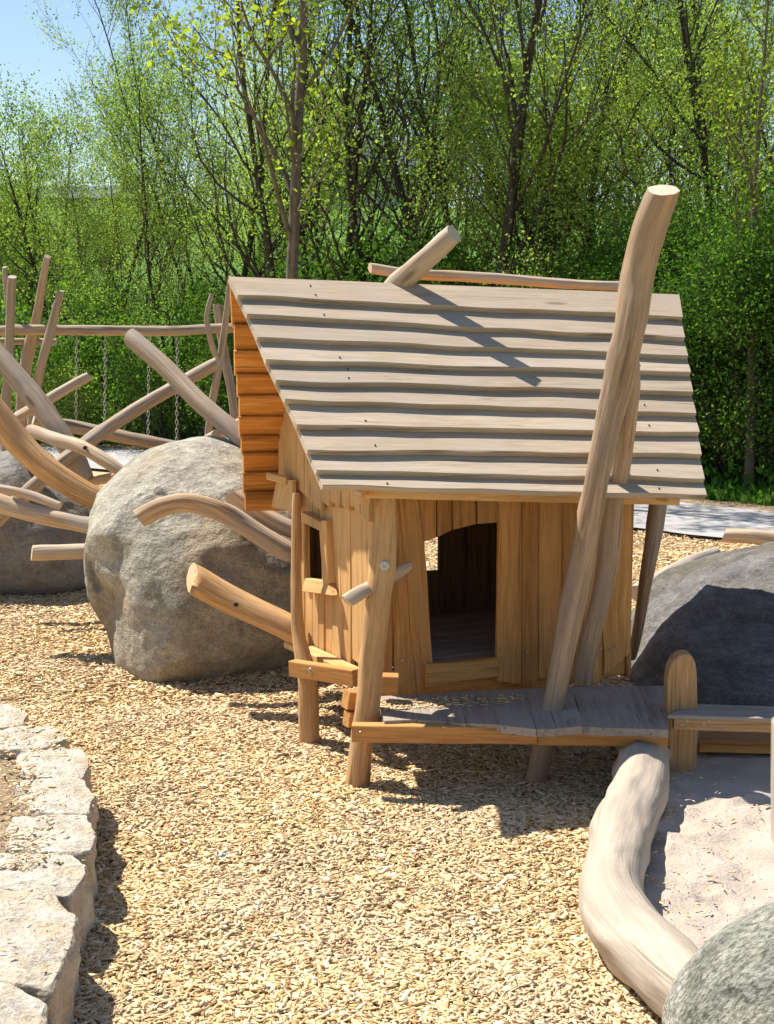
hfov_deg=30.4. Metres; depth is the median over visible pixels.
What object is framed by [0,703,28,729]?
wall stone
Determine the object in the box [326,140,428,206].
building
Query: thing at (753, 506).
verge
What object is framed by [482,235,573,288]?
hedge bush
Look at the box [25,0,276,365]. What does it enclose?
alder tree
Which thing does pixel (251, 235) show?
alder tree
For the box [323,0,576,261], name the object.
alder tree
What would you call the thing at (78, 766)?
wall stone
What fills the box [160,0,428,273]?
alder tree
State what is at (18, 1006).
wall stone
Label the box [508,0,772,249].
alder tree
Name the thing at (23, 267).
alder tree
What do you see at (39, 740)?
wall stone
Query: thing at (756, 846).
sand
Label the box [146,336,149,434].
chain
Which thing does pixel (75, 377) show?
chain
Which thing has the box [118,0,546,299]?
alder tree
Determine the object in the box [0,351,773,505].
ground cover
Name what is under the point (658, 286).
hedge bush
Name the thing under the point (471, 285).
bush
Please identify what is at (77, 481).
climbing frame
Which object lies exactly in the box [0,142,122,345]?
alder tree
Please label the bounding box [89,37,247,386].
alder tree
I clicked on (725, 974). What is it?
boulder
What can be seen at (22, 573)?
boulder
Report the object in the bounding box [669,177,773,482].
hedge bush
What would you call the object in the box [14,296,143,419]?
bush
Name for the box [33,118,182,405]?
alder tree
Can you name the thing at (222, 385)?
bush
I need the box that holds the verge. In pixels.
[39,443,773,511]
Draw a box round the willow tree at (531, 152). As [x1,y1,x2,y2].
[376,0,772,289]
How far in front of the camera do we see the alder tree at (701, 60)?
17.79 m
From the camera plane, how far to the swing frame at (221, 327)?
11.07 m
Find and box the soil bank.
[0,758,24,852]
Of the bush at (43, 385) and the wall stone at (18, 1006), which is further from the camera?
the bush at (43, 385)
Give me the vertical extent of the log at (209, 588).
0.316 m
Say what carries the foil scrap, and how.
on the wood chips
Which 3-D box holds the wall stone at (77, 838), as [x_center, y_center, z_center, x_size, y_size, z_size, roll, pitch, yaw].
[-0.985,1.089,4.205,0.297,0.323,0.335,0,8,0]
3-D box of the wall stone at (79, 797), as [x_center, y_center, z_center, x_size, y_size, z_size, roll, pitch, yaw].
[-1.038,1.042,4.507,0.245,0.317,0.406,-3,9,-20]
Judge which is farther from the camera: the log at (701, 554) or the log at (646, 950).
the log at (701, 554)
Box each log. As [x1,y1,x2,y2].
[133,493,290,562]
[186,563,304,642]
[224,489,290,537]
[578,739,697,1017]
[632,547,720,600]
[721,528,773,544]
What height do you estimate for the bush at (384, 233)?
2.967 m
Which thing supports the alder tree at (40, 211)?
on the ground at (330, 236)
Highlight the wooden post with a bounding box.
[771,717,773,842]
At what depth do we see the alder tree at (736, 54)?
26.06 m
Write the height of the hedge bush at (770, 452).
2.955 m
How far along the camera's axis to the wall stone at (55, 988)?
3.45 m
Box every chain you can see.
[74,335,77,419]
[103,336,106,421]
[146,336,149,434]
[175,336,178,440]
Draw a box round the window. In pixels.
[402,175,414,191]
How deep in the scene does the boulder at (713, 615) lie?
6.52 m
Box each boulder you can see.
[0,450,90,596]
[83,435,294,682]
[626,541,773,705]
[662,902,773,1023]
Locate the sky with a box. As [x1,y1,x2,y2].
[0,0,773,207]
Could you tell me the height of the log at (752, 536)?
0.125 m
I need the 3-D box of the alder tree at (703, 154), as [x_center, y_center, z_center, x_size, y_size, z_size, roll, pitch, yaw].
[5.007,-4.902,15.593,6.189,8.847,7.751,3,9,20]
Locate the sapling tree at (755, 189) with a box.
[672,0,773,490]
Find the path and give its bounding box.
[42,447,773,537]
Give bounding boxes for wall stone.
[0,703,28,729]
[0,726,69,759]
[0,852,94,952]
[0,888,80,1023]
[0,981,48,1023]
[5,814,97,902]
[14,777,98,863]
[16,747,92,791]
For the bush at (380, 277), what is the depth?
21.13 m
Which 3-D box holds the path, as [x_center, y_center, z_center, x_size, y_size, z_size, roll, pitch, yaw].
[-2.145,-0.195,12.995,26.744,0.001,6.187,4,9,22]
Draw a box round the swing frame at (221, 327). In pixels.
[0,254,238,451]
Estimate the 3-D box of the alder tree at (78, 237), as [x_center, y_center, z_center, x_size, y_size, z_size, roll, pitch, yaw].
[-3.796,-2.857,18.176,1.478,3.868,1.828,-1,9,-7]
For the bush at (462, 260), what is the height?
2.967 m
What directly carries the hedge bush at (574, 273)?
on the ground at (330, 236)
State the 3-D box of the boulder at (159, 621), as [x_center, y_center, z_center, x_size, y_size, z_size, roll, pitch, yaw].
[-0.885,0.240,7.158,1.256,1.173,1.469,0,8,0]
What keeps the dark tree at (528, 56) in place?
on the ground at (330, 236)
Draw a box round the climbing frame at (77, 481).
[0,328,240,560]
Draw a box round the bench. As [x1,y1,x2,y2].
[664,650,773,770]
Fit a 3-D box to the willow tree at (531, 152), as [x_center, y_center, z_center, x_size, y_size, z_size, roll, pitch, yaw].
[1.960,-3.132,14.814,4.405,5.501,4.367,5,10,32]
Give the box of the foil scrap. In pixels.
[217,852,227,857]
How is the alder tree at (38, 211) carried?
on the ground at (330, 236)
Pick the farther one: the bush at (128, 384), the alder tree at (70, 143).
the alder tree at (70, 143)
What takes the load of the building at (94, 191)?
on the ground at (330, 236)
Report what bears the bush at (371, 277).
on the ground at (330, 236)
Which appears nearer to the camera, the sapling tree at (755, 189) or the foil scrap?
the foil scrap
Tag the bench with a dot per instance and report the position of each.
(735, 729)
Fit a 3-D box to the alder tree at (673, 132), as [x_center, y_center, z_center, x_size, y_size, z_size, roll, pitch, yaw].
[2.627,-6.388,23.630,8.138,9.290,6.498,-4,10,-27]
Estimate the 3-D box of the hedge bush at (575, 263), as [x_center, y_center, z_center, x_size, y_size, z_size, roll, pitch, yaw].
[2.088,-1.610,14.333,2.201,2.596,3.229,-5,10,-33]
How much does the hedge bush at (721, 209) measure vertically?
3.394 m
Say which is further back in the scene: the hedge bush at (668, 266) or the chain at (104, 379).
the hedge bush at (668, 266)
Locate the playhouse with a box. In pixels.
[228,185,706,788]
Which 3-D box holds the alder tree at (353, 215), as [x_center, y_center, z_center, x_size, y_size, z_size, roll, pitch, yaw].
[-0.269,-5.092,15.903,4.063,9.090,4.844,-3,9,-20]
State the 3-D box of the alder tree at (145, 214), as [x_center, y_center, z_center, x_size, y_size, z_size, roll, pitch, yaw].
[-2.747,-3.247,16.985,2.244,5.021,2.676,2,9,14]
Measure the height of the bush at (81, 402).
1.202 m
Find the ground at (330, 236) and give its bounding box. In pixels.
[0,207,770,459]
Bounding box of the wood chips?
[0,484,771,1023]
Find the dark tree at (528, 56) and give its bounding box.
[168,0,772,286]
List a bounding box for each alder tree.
[0,41,260,407]
[0,62,162,400]
[0,84,133,358]
[0,122,115,358]
[0,138,98,336]
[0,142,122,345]
[0,165,102,364]
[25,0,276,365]
[29,136,146,415]
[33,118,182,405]
[51,12,239,432]
[68,0,442,413]
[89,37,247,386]
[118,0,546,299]
[141,30,410,277]
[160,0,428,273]
[187,0,576,282]
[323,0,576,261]
[334,0,574,284]
[342,0,773,263]
[405,0,660,255]
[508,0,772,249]
[515,0,773,443]
[541,0,773,250]
[550,0,773,228]
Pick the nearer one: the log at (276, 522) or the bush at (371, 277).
the log at (276, 522)
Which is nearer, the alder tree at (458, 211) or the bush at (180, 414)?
the bush at (180, 414)
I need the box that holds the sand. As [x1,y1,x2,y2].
[615,730,773,948]
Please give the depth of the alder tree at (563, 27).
19.23 m
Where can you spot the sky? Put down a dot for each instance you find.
(20, 43)
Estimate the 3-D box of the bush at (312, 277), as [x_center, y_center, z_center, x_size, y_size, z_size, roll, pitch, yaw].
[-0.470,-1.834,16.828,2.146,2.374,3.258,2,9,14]
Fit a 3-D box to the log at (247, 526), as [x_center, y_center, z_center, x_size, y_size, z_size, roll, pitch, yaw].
[-0.770,0.070,6.418,0.734,0.320,0.128,0,9,-3]
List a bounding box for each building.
[24,186,147,207]
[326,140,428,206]
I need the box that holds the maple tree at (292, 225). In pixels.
[129,0,358,278]
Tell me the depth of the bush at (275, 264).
20.30 m
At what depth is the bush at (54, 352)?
17.26 m
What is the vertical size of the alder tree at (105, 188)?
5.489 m
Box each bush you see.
[0,263,154,419]
[0,360,76,439]
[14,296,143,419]
[42,258,231,433]
[44,352,170,444]
[65,295,235,448]
[128,351,238,438]
[160,227,323,345]
[169,295,238,434]
[194,258,315,399]
[250,235,380,280]
[258,194,496,286]
[301,258,437,284]
[317,201,586,285]
[355,233,520,282]
[409,211,672,287]
[434,261,537,287]
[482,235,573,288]
[497,220,711,433]
[509,164,773,457]
[521,208,761,453]
[564,203,772,454]
[566,166,773,483]
[570,189,773,487]
[598,153,773,456]
[653,148,773,473]
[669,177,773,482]
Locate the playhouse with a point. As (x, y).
(518, 453)
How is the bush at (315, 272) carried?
on the ground at (330, 236)
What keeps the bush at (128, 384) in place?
on the ground at (330, 236)
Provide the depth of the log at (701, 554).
8.33 m
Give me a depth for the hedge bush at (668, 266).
12.89 m
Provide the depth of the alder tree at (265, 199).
27.61 m
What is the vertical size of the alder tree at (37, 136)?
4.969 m
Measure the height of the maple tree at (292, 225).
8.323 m
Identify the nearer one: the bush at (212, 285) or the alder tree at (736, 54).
the bush at (212, 285)
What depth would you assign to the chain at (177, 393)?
11.19 m

